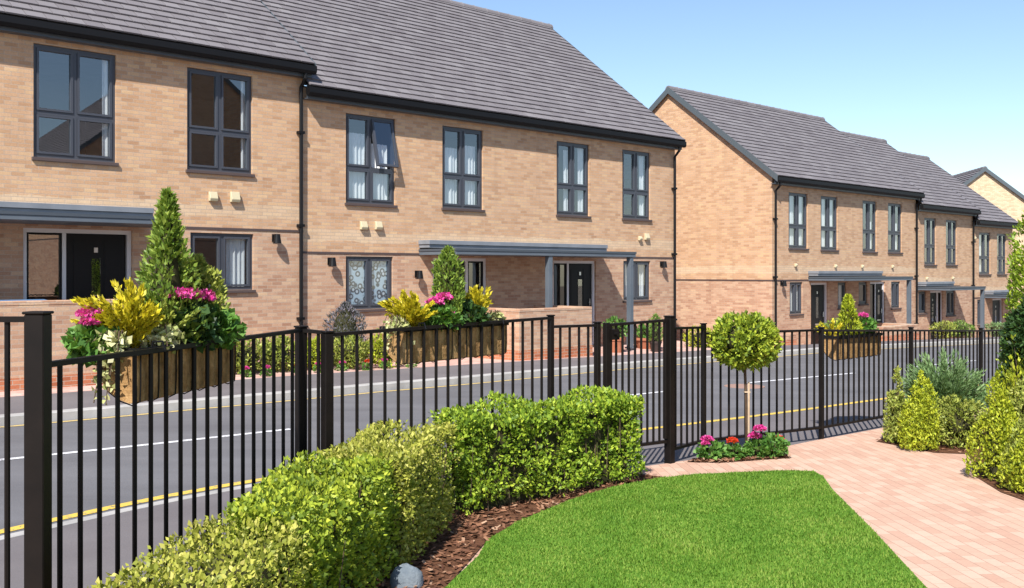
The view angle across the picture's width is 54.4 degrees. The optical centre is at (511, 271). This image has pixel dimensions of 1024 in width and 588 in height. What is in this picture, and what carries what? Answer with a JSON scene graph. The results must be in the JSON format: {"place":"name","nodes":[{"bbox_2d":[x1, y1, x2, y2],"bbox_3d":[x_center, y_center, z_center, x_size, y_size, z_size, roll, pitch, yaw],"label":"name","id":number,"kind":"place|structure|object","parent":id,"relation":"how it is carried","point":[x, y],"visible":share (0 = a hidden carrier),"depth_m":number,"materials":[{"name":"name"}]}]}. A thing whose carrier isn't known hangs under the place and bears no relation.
{"place":"outdoors","nodes":[
{"label":"outdoors","id":0,"kind":"place"},
{"bbox_2d":[0,341,710,396],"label":"forecourt","id":1,"kind":"structure","parent":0,"point":[464,361],"depth_m":19.11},
{"bbox_2d":[0,299,116,391],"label":"garden wall","id":2,"kind":"structure","parent":1,"relation":"on","point":[64,311],"depth_m":14.38,"materials":[{"name":"brick"}]},
{"bbox_2d":[236,333,271,373],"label":"roadside shrub","id":3,"kind":"object","parent":1,"relation":"on","point":[248,355],"visible":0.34,"depth_m":16.50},
{"bbox_2d":[256,335,294,371],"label":"roadside shrub","id":4,"kind":"object","parent":1,"relation":"on","point":[278,349],"visible":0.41,"depth_m":16.92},
{"bbox_2d":[286,335,320,369],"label":"roadside shrub","id":5,"kind":"object","parent":1,"relation":"on","point":[313,351],"visible":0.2,"depth_m":17.38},
{"bbox_2d":[322,301,368,366],"bbox_3d":[-3.103,1.164,18.560,0.973,1.268,0.910,0,0,-37],"label":"lavender bush","id":6,"kind":"object","parent":1,"relation":"on","point":[345,320],"visible":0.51,"depth_m":18.46,"materials":[{"name":"grey plant"}]},
{"bbox_2d":[334,335,368,368],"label":"roadside shrub","id":7,"kind":"object","parent":1,"relation":"on","point":[349,352],"visible":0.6,"depth_m":17.88,"materials":[{"name":"plant"}]},
{"bbox_2d":[364,333,405,367],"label":"roadside shrub","id":8,"kind":"object","parent":1,"relation":"on","point":[377,349],"visible":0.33,"depth_m":18.44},
{"bbox_2d":[472,305,592,360],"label":"garden wall","id":9,"kind":"structure","parent":1,"relation":"on","point":[570,315],"depth_m":20.93,"materials":[{"name":"brick"}]},
{"bbox_2d":[612,337,624,352],"bbox_3d":[2.387,1.698,23.042,0.466,0.360,0.459,0,0,0],"label":"plant pot","id":10,"kind":"object","parent":1,"relation":"on","point":[618,346],"visible":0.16,"depth_m":22.87,"materials":[{"name":"ceramic"}]},
{"bbox_2d":[601,315,626,337],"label":"pot shrub","id":11,"kind":"object","parent":10,"relation":"in","point":[612,319],"visible":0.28,"depth_m":22.95,"materials":[{"name":"green plant"}]},
{"bbox_2d":[649,341,661,351],"bbox_3d":[3.391,1.768,23.508,0.297,0.260,0.292,0,0,0],"label":"plant pot","id":12,"kind":"object","parent":1,"relation":"on","point":[656,346],"visible":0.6,"depth_m":23.40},
{"bbox_2d":[648,313,662,341],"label":"pot shrub","id":13,"kind":"object","parent":12,"relation":"on","point":[656,324],"visible":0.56,"depth_m":23.44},
{"bbox_2d":[683,324,715,347],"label":"border shrub","id":14,"kind":"object","parent":1,"relation":"on","point":[708,339],"visible":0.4,"depth_m":25.19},
{"bbox_2d":[876,322,918,340],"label":"garden wall","id":15,"kind":"structure","parent":1,"relation":"on","point":[893,326],"depth_m":32.37,"materials":[{"name":"brick"}]},
{"bbox_2d":[929,320,958,338],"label":"border shrub","id":16,"kind":"object","parent":1,"relation":"on","point":[941,326],"visible":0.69,"depth_m":34.64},
{"bbox_2d":[985,321,1003,336],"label":"border shrub","id":17,"kind":"object","parent":1,"relation":"on","point":[993,327],"visible":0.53,"depth_m":37.96,"materials":[{"name":"green plant"}]},
{"bbox_2d":[0,385,995,587],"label":"pavement","id":18,"kind":"structure","parent":0,"point":[654,454],"depth_m":7.09,"materials":[{"name":"concrete"}]},
{"bbox_2d":[0,311,601,587],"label":"metal railing","id":19,"kind":"object","parent":18,"relation":"on","point":[39,363],"visible":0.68,"depth_m":5.00,"materials":[{"name":"metal"}]},
{"bbox_2d":[96,339,238,405],"bbox_3d":[-1.741,0.485,5.179,0.321,0.308,1.000,0,0,12],"label":"hayrack basket","id":20,"kind":"object","parent":19,"relation":"attached to","point":[142,379],"visible":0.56,"depth_m":4.91,"materials":[{"name":"brown wood"}]},
{"bbox_2d":[60,305,120,367],"bbox_3d":[-1.974,0.306,4.710,0.291,0.302,0.283,0,0,33],"label":"geranium","id":21,"kind":"object","parent":20,"relation":"on","point":[82,329],"visible":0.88,"depth_m":4.64,"materials":[{"name":"green plant"}]},
{"bbox_2d":[86,330,132,404],"bbox_3d":[-1.901,0.445,4.704,0.203,0.364,0.267,0,0,-15],"label":"variegated ivy","id":22,"kind":"object","parent":20,"relation":"on","point":[119,343],"visible":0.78,"depth_m":4.65,"materials":[{"name":"white plant"}]},
{"bbox_2d":[69,277,164,347],"bbox_3d":[-1.924,0.220,4.841,0.423,0.402,0.431,0,0,-35],"label":"golden shrub","id":23,"kind":"object","parent":20,"relation":"on","point":[130,323],"visible":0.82,"depth_m":4.80,"materials":[{"name":"yellow plant"}]},
{"bbox_2d":[112,291,200,346],"bbox_3d":[-1.828,0.259,5.016,0.391,0.322,0.384,0,0,31],"label":"golden shrub","id":24,"kind":"object","parent":20,"relation":"on","point":[182,323],"visible":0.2,"depth_m":5.01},
{"bbox_2d":[135,322,186,353],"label":"variegated ivy","id":25,"kind":"object","parent":20,"relation":"on","point":[168,334],"visible":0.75,"depth_m":4.92,"materials":[{"name":"beige plant"}]},
{"bbox_2d":[134,187,206,342],"bbox_3d":[-1.802,-0.012,5.170,0.423,0.862,0.348,0,0,38],"label":"conical conifer","id":26,"kind":"object","parent":20,"relation":"on","point":[168,261],"visible":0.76,"depth_m":5.12,"materials":[{"name":"plant"}]},
{"bbox_2d":[166,287,216,338],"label":"geranium","id":27,"kind":"object","parent":20,"relation":"on","point":[210,295],"visible":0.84,"depth_m":5.14,"materials":[{"name":"pink plant"}]},
{"bbox_2d":[172,297,223,353],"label":"geranium","id":28,"kind":"object","parent":20,"relation":"on","point":[210,327],"visible":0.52,"depth_m":5.16,"materials":[{"name":"green plant"}]},
{"bbox_2d":[179,253,231,333],"bbox_3d":[-1.732,0.157,5.453,0.371,0.524,0.335,0,0,-30],"label":"golden shrub","id":29,"kind":"object","parent":20,"relation":"on","point":[210,277],"visible":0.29,"depth_m":5.41,"materials":[{"name":"plant"}]},
{"bbox_2d":[208,303,247,349],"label":"geranium","id":30,"kind":"object","parent":20,"relation":"on","point":[230,319],"visible":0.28,"depth_m":5.37,"materials":[{"name":"green plant"}]},
{"bbox_2d":[379,318,508,365],"bbox_3d":[-0.462,0.517,7.531,0.321,0.308,1.201,0,0,38],"label":"wooden planter","id":31,"kind":"object","parent":19,"relation":"attached to","point":[417,347],"visible":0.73,"depth_m":7.34,"materials":[{"name":"brown wood"}]},
{"bbox_2d":[374,314,414,349],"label":"variegated ivy","id":32,"kind":"object","parent":31,"relation":"on","point":[397,321],"visible":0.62,"depth_m":7.07,"materials":[{"name":"beige plant"}]},
{"bbox_2d":[377,289,438,326],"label":"golden shrub","id":33,"kind":"object","parent":31,"relation":"on","point":[409,307],"visible":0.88,"depth_m":7.18,"materials":[{"name":"yellow plant"}]},
{"bbox_2d":[420,292,464,331],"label":"geranium","id":34,"kind":"object","parent":31,"relation":"on","point":[446,314],"visible":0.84,"depth_m":7.36,"materials":[{"name":"green plant"}]},
{"bbox_2d":[430,244,467,320],"bbox_3d":[-0.481,0.123,7.565,0.292,0.656,0.289,0,0,-6],"label":"conical conifer","id":35,"kind":"object","parent":31,"relation":"on","point":[448,278],"visible":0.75,"depth_m":7.51,"materials":[{"name":"plant"}]},
{"bbox_2d":[460,298,490,325],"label":"geranium","id":36,"kind":"object","parent":31,"relation":"on","point":[474,313],"visible":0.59,"depth_m":7.61,"materials":[{"name":"green plant"}]},
{"bbox_2d":[463,284,492,311],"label":"golden shrub","id":37,"kind":"object","parent":31,"relation":"on","point":[476,296],"visible":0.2,"depth_m":7.80,"materials":[{"name":"yellow plant"}]},
{"bbox_2d":[663,315,1003,463],"bbox_3d":[4.689,1.165,11.914,8.683,1.524,0.284,0,0,-41],"label":"metal railing","id":38,"kind":"object","parent":18,"relation":"on","point":[670,446],"visible":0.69,"depth_m":10.41,"materials":[{"name":"metal"}]},
{"bbox_2d":[603,319,667,446],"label":"garden gate","id":39,"kind":"structure","parent":38,"relation":"attached to","point":[610,334],"depth_m":8.93,"materials":[{"name":"metal"}]},
{"bbox_2d":[818,332,882,360],"bbox_3d":[3.879,0.832,11.291,1.004,0.308,0.321,0,0,-43],"label":"hayrack basket","id":40,"kind":"object","parent":38,"relation":"attached to","point":[851,346],"visible":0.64,"depth_m":11.11,"materials":[{"name":"brown wood"}]},
{"bbox_2d":[815,318,843,335],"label":"golden shrub","id":41,"kind":"object","parent":40,"relation":"on","point":[832,326],"visible":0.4,"depth_m":11.03,"materials":[{"name":"yellow plant"}]},
{"bbox_2d":[834,293,862,335],"bbox_3d":[3.816,0.504,11.265,0.319,0.524,0.322,0,0,-44],"label":"conical conifer","id":42,"kind":"object","parent":40,"relation":"on","point":[847,313],"visible":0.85,"depth_m":11.22,"materials":[{"name":"plant"}]},
{"bbox_2d":[842,312,878,333],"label":"geranium","id":43,"kind":"object","parent":40,"relation":"on","point":[870,322],"visible":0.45,"depth_m":11.41,"materials":[{"name":"green plant"}]},
{"bbox_2d":[0,337,998,414],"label":"pavement","id":44,"kind":"structure","parent":0,"point":[70,400],"depth_m":16.39,"materials":[{"name":"concrete"}]},
{"bbox_2d":[0,343,1008,535],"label":"road","id":45,"kind":"structure","parent":0,"point":[70,471],"depth_m":12.30,"materials":[{"name":"asphalt"}]},
{"bbox_2d":[0,428,289,460],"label":"road centre line","id":46,"kind":"object","parent":45,"relation":"on","point":[146,444],"visible":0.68,"depth_m":10.51,"materials":[{"name":"white paint"}]},
{"bbox_2d":[0,457,438,540],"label":"road line marking","id":47,"kind":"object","parent":45,"relation":"on","point":[65,523],"depth_m":7.49,"materials":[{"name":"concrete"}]},
{"bbox_2d":[0,383,989,533],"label":"yellow line","id":48,"kind":"object","parent":45,"relation":"on","point":[18,527],"visible":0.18,"depth_m":8.15,"materials":[{"name":"paint"}]},
{"bbox_2d":[0,343,990,427],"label":"yellow line","id":49,"kind":"object","parent":45,"relation":"on","point":[364,393],"visible":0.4,"depth_m":15.00,"materials":[{"name":"paint"}]},
{"bbox_2d":[0,339,998,425],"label":"kerb","id":50,"kind":"structure","parent":45,"relation":"on","point":[68,414],"depth_m":15.18,"materials":[{"name":"concrete"}]},
{"bbox_2d":[304,0,1023,194],"label":"sky","id":51,"kind":"structure","parent":0,"point":[942,81],"materials":[{"name":"blue"}]},
{"bbox_2d":[445,469,927,587],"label":"lawn","id":52,"kind":"structure","parent":0,"point":[559,540],"depth_m":6.20,"materials":[{"name":"plant"}]},
{"bbox_2d":[454,408,1023,587],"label":"garden path","id":53,"kind":"structure","parent":0,"point":[938,520],"depth_m":7.54,"materials":[{"name":"brick"}]},
{"bbox_2d":[687,452,790,461],"bbox_3d":[2.112,1.748,9.420,1.160,0.008,0.458,0,0,-20],"label":"planting bed","id":54,"kind":"object","parent":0,"point":[739,460],"visible":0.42,"depth_m":9.20,"materials":[{"name":"soil"}]},
{"bbox_2d":[693,435,728,459],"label":"geranium","id":55,"kind":"object","parent":54,"relation":"on","point":[714,450],"visible":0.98,"depth_m":9.22,"materials":[{"name":"green plant"}]},
{"bbox_2d":[721,437,747,460],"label":"geranium","id":56,"kind":"object","parent":54,"relation":"on","point":[732,452],"visible":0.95,"depth_m":9.24,"materials":[{"name":"green plant"}]},
{"bbox_2d":[709,310,783,445],"bbox_3d":[2.223,1.067,9.520,0.714,1.415,0.689,0,0,0],"label":"lollipop tree","id":57,"kind":"object","parent":54,"relation":"on","point":[746,341],"visible":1,"depth_m":9.37,"materials":[{"name":"green plant"}]},
{"bbox_2d":[742,424,771,458],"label":"geranium","id":58,"kind":"object","parent":54,"relation":"on","point":[758,450],"visible":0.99,"depth_m":9.31,"materials":[{"name":"green plant"}]},
{"bbox_2d":[759,432,790,458],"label":"geranium","id":59,"kind":"object","parent":54,"relation":"on","point":[779,442],"visible":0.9,"depth_m":9.36,"materials":[{"name":"green plant"}]},
{"bbox_2d":[878,423,1023,499],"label":"planting bed","id":60,"kind":"object","parent":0,"point":[994,484],"visible":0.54,"depth_m":9.62,"materials":[{"name":"soil"}]},
{"bbox_2d":[365,437,1023,587],"bbox_3d":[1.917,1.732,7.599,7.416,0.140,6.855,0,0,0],"label":"bark mulch","id":61,"kind":"object","parent":60,"relation":"on","point":[499,510],"visible":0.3,"depth_m":6.71,"materials":[{"name":"wood"}]},
{"bbox_2d":[87,511,314,587],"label":"hedge","id":62,"kind":"object","parent":61,"relation":"on","point":[233,568],"visible":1,"depth_m":3.95,"materials":[{"name":"green plant"}]},
{"bbox_2d":[205,450,400,587],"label":"hedge","id":63,"kind":"object","parent":61,"relation":"on","point":[333,515],"visible":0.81,"depth_m":4.87,"materials":[{"name":"green plant"}]},
{"bbox_2d":[315,417,462,571],"bbox_3d":[-0.759,1.362,6.244,0.666,0.735,1.376,0,0,10],"label":"hedge","id":64,"kind":"object","parent":61,"relation":"on","point":[414,476],"visible":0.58,"depth_m":6.00,"materials":[{"name":"green plant"}]},
{"bbox_2d":[390,563,423,587],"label":"stone","id":65,"kind":"object","parent":61,"relation":"on","point":[405,575],"visible":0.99,"depth_m":5.36,"materials":[{"name":"stone"}]},
{"bbox_2d":[427,384,647,515],"bbox_3d":[0.248,1.326,7.774,2.185,0.837,0.635,0,0,-42],"label":"hedge","id":66,"kind":"object","parent":61,"relation":"on","point":[510,455],"visible":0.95,"depth_m":7.55,"materials":[{"name":"green plant"}]},
{"bbox_2d":[881,365,908,443],"bbox_3d":[3.971,1.376,10.269,0.296,0.829,0.282,0,0,7],"label":"golden conifer","id":67,"kind":"object","parent":60,"relation":"on","point":[895,402],"visible":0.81,"depth_m":10.26,"materials":[{"name":"plant"}]},
{"bbox_2d":[896,370,942,450],"bbox_3d":[4.049,1.377,9.907,0.433,0.824,0.442,0,0,14],"label":"golden conifer","id":68,"kind":"object","parent":60,"relation":"on","point":[921,422],"visible":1,"depth_m":9.82,"materials":[{"name":"plant"}]},
{"bbox_2d":[897,346,991,434],"bbox_3d":[4.639,1.302,10.700,0.905,1.008,0.929,0,0,-29],"label":"rosemary","id":69,"kind":"object","parent":60,"relation":"on","point":[945,382],"visible":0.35,"depth_m":10.51,"materials":[{"name":"green plant"}]},
{"bbox_2d":[934,392,987,448],"bbox_3d":[4.513,1.507,10.041,0.582,0.588,0.538,0,0,39],"label":"berberis","id":70,"kind":"object","parent":60,"relation":"on","point":[959,421],"visible":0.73,"depth_m":9.97,"materials":[{"name":"plant"}]},
{"bbox_2d":[962,371,1021,480],"bbox_3d":[4.062,1.302,8.394,0.481,0.944,0.424,0,0,14],"label":"golden conifer","id":71,"kind":"object","parent":60,"relation":"on","point":[1000,420],"visible":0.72,"depth_m":8.33,"materials":[{"name":"plant"}]},
{"bbox_2d":[995,428,1023,492],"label":"golden conifer","id":72,"kind":"object","parent":60,"relation":"on","point":[1015,470],"visible":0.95,"depth_m":7.87,"materials":[{"name":"plant"}]},
{"bbox_2d":[996,210,1023,392],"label":"leylandii","id":73,"kind":"object","parent":60,"relation":"on","point":[1016,283],"visible":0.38,"depth_m":10.34,"materials":[{"name":"plant"}]},
{"bbox_2d":[997,293,1023,398],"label":"laurel","id":74,"kind":"object","parent":60,"relation":"on","point":[1014,319],"visible":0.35,"depth_m":9.61,"materials":[{"name":"green plant"}]},
{"bbox_2d":[999,417,1023,490],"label":"golden conifer","id":75,"kind":"object","parent":60,"relation":"on","point":[1013,443],"visible":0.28,"depth_m":8.03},
{"bbox_2d":[1001,330,1023,413],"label":"pittosporum","id":76,"kind":"object","parent":60,"relation":"on","point":[1012,381],"visible":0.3,"depth_m":9.51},
{"bbox_2d":[1007,373,1023,427],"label":"golden conifer","id":77,"kind":"object","parent":60,"relation":"on","point":[1018,404],"visible":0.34,"depth_m":9.25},
{"bbox_2d":[952,320,975,337],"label":"border shrub","id":78,"kind":"object","parent":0,"point":[962,327],"visible":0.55,"depth_m":35.58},
{"bbox_3d":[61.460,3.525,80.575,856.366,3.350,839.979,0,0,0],"label":"ground","id":79,"kind":"structure","parent":0,"visible":0},
{"bbox_2d":[0,0,316,351],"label":"terraced house","id":80,"kind":"structure","parent":79,"relation":"on","point":[111,119],"depth_m":17.14,"materials":[{"name":"brick"}]},
{"bbox_2d":[31,43,118,165],"bbox_3d":[-7.037,-2.653,16.018,1.350,1.835,0.209,0,0,-43],"label":"window","id":81,"kind":"structure","parent":80,"relation":"in","point":[107,118],"depth_m":16.02,"materials":[{"name":"grey"}]},
{"bbox_2d":[23,228,130,299],"bbox_3d":[-7.011,0.365,16.076,1.710,2.090,0.092,0,0,-43],"label":"door","id":82,"kind":"structure","parent":80,"relation":"in","point":[88,259],"depth_m":16.18,"materials":[{"name":"grey"}]},
{"bbox_2d":[185,67,254,176],"bbox_3d":[-5.223,-2.632,17.737,1.310,1.835,0.221,0,0,-43],"label":"window","id":83,"kind":"structure","parent":80,"relation":"in","point":[217,131],"depth_m":17.74,"materials":[{"name":"grey"}]},
{"bbox_2d":[190,232,255,292],"bbox_3d":[-5.196,-0.147,17.766,1.270,1.065,0.226,0,0,-43],"label":"window","id":84,"kind":"structure","parent":80,"relation":"in","point":[230,248],"depth_m":17.99,"materials":[{"name":"grey"}]},
{"bbox_2d":[223,0,686,363],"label":"terraced house","id":85,"kind":"structure","parent":79,"relation":"on","point":[516,162],"depth_m":22.46,"materials":[{"name":"brick"}]},
{"bbox_2d":[346,256,391,311],"bbox_3d":[-2.864,0.252,19.923,1.200,1.105,0.160,0,0,-43],"label":"window","id":86,"kind":"structure","parent":85,"relation":"in","point":[368,279],"depth_m":19.91,"materials":[{"name":"grey"}]},
{"bbox_2d":[345,113,398,207],"bbox_3d":[-2.812,-2.203,19.912,1.260,1.815,0.386,0,0,-43],"label":"window","id":87,"kind":"structure","parent":85,"relation":"in","point":[371,190],"depth_m":19.94,"materials":[{"name":"grey"}]},
{"bbox_2d":[433,258,485,300],"bbox_3d":[-1.167,0.760,21.592,1.540,2.100,0.092,0,0,-43],"label":"door","id":88,"kind":"structure","parent":85,"relation":"in","point":[482,261],"depth_m":21.77,"materials":[{"name":"grey"}]},
{"bbox_2d":[441,126,484,211],"bbox_3d":[-1.106,-2.208,21.630,1.220,1.805,0.229,0,0,-43],"label":"window","id":89,"kind":"structure","parent":85,"relation":"in","point":[466,176],"depth_m":21.62,"materials":[{"name":"grey"}]},
{"bbox_2d":[556,141,590,218],"bbox_3d":[1.429,-2.198,24.018,1.210,1.805,0.229,0,0,-43],"label":"window","id":90,"kind":"structure","parent":85,"relation":"in","point":[568,186],"depth_m":24.01,"materials":[{"name":"grey"}]},
{"bbox_2d":[553,261,593,344],"bbox_3d":[1.466,0.775,24.078,1.500,2.070,0.092,0,0,-43],"label":"door","id":91,"kind":"structure","parent":85,"relation":"in","point":[579,277],"depth_m":24.22,"materials":[{"name":"grey"}]},
{"bbox_2d":[622,149,651,221],"bbox_3d":[3.158,-2.198,25.648,1.180,1.805,0.223,0,0,-43],"label":"window","id":92,"kind":"structure","parent":85,"relation":"in","point":[634,191],"depth_m":25.67,"materials":[{"name":"grey"}]},
{"bbox_2d":[623,261,651,302],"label":"window","id":93,"kind":"structure","parent":85,"relation":"in","point":[639,296],"depth_m":25.80,"materials":[{"name":"grey"}]},
{"bbox_2d":[649,86,924,344],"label":"terraced house","id":94,"kind":"structure","parent":79,"relation":"on","point":[782,215],"depth_m":32.09,"materials":[{"name":"brick"}]},
{"bbox_2d":[789,282,803,315],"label":"window","id":95,"kind":"structure","parent":94,"relation":"in","point":[793,285],"depth_m":30.96,"materials":[{"name":"grey"}]},
{"bbox_2d":[788,192,808,249],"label":"window","id":96,"kind":"structure","parent":94,"relation":"in","point":[797,226],"depth_m":31.04,"materials":[{"name":"grey"}]},
{"bbox_2d":[811,283,826,343],"bbox_3d":[9.787,1.400,31.925,1.060,2.080,0.092,0,0,-43],"label":"door","id":97,"kind":"structure","parent":94,"relation":"in","point":[818,290],"depth_m":31.95,"materials":[{"name":"grey"}]},
{"bbox_2d":[820,196,838,251],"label":"window","id":98,"kind":"structure","parent":94,"relation":"in","point":[826,202],"depth_m":32.35,"materials":[{"name":"grey"}]},
{"bbox_2d":[837,282,844,309],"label":"window","id":99,"kind":"structure","parent":94,"relation":"in","point":[840,299],"depth_m":33.03,"materials":[{"name":"grey"}]},
{"bbox_2d":[862,201,877,252],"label":"window","id":100,"kind":"structure","parent":94,"relation":"in","point":[868,231],"depth_m":34.21,"materials":[{"name":"grey"}]},
{"bbox_2d":[870,282,883,322],"bbox_3d":[12.637,1.400,34.618,1.100,2.080,0.092,0,0,-43],"label":"door","id":101,"kind":"structure","parent":94,"relation":"in","point":[877,287],"depth_m":34.75,"materials":[{"name":"grey"}]},
{"bbox_2d":[888,203,902,253],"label":"window","id":102,"kind":"structure","parent":94,"relation":"in","point":[893,232],"depth_m":35.49,"materials":[{"name":"grey"}]},
{"bbox_2d":[891,282,901,309],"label":"window","id":103,"kind":"structure","parent":94,"relation":"in","point":[894,285],"depth_m":35.50,"materials":[{"name":"grey"}]},
{"bbox_2d":[840,131,985,339],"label":"terraced house","id":104,"kind":"structure","parent":79,"relation":"on","point":[947,287],"depth_m":38.76,"materials":[{"name":"brick"}]},
{"bbox_2d":[924,218,936,265],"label":"window","id":105,"kind":"structure","parent":104,"relation":"in","point":[928,245],"depth_m":37.46,"materials":[{"name":"grey"}]},
{"bbox_2d":[930,291,941,338],"bbox_3d":[16.055,1.790,37.844,1.100,2.100,0.092,0,0,-43],"label":"door","id":106,"kind":"structure","parent":104,"relation":"in","point":[933,294],"depth_m":37.91,"materials":[{"name":"grey"}]},
{"bbox_2d":[946,291,955,316],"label":"window","id":107,"kind":"structure","parent":104,"relation":"in","point":[949,294],"depth_m":38.70,"materials":[{"name":"grey"}]},
{"bbox_2d":[946,220,957,265],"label":"window","id":108,"kind":"structure","parent":104,"relation":"in","point":[949,246],"depth_m":38.74,"materials":[{"name":"grey"}]},
{"bbox_2d":[899,151,1019,337],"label":"terraced house","id":109,"kind":"structure","parent":79,"relation":"on","point":[994,224],"depth_m":41.82,"materials":[{"name":"brick"}]},
{"bbox_2d":[979,232,991,275],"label":"window","id":110,"kind":"structure","parent":109,"relation":"in","point":[983,257],"depth_m":40.93,"materials":[{"name":"grey"}]},
{"bbox_2d":[992,298,1000,336],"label":"door","id":111,"kind":"structure","parent":109,"relation":"in","point":[996,303],"depth_m":41.96,"materials":[{"name":"grey"}]},
{"bbox_2d":[997,234,1007,274],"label":"window","id":112,"kind":"structure","parent":109,"relation":"in","point":[1000,257],"depth_m":42.19,"materials":[{"name":"grey"}]},
{"bbox_2d":[952,166,1023,308],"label":"detached house","id":113,"kind":"structure","parent":79,"relation":"on","point":[985,182],"depth_m":50.34,"materials":[{"name":"brick"}]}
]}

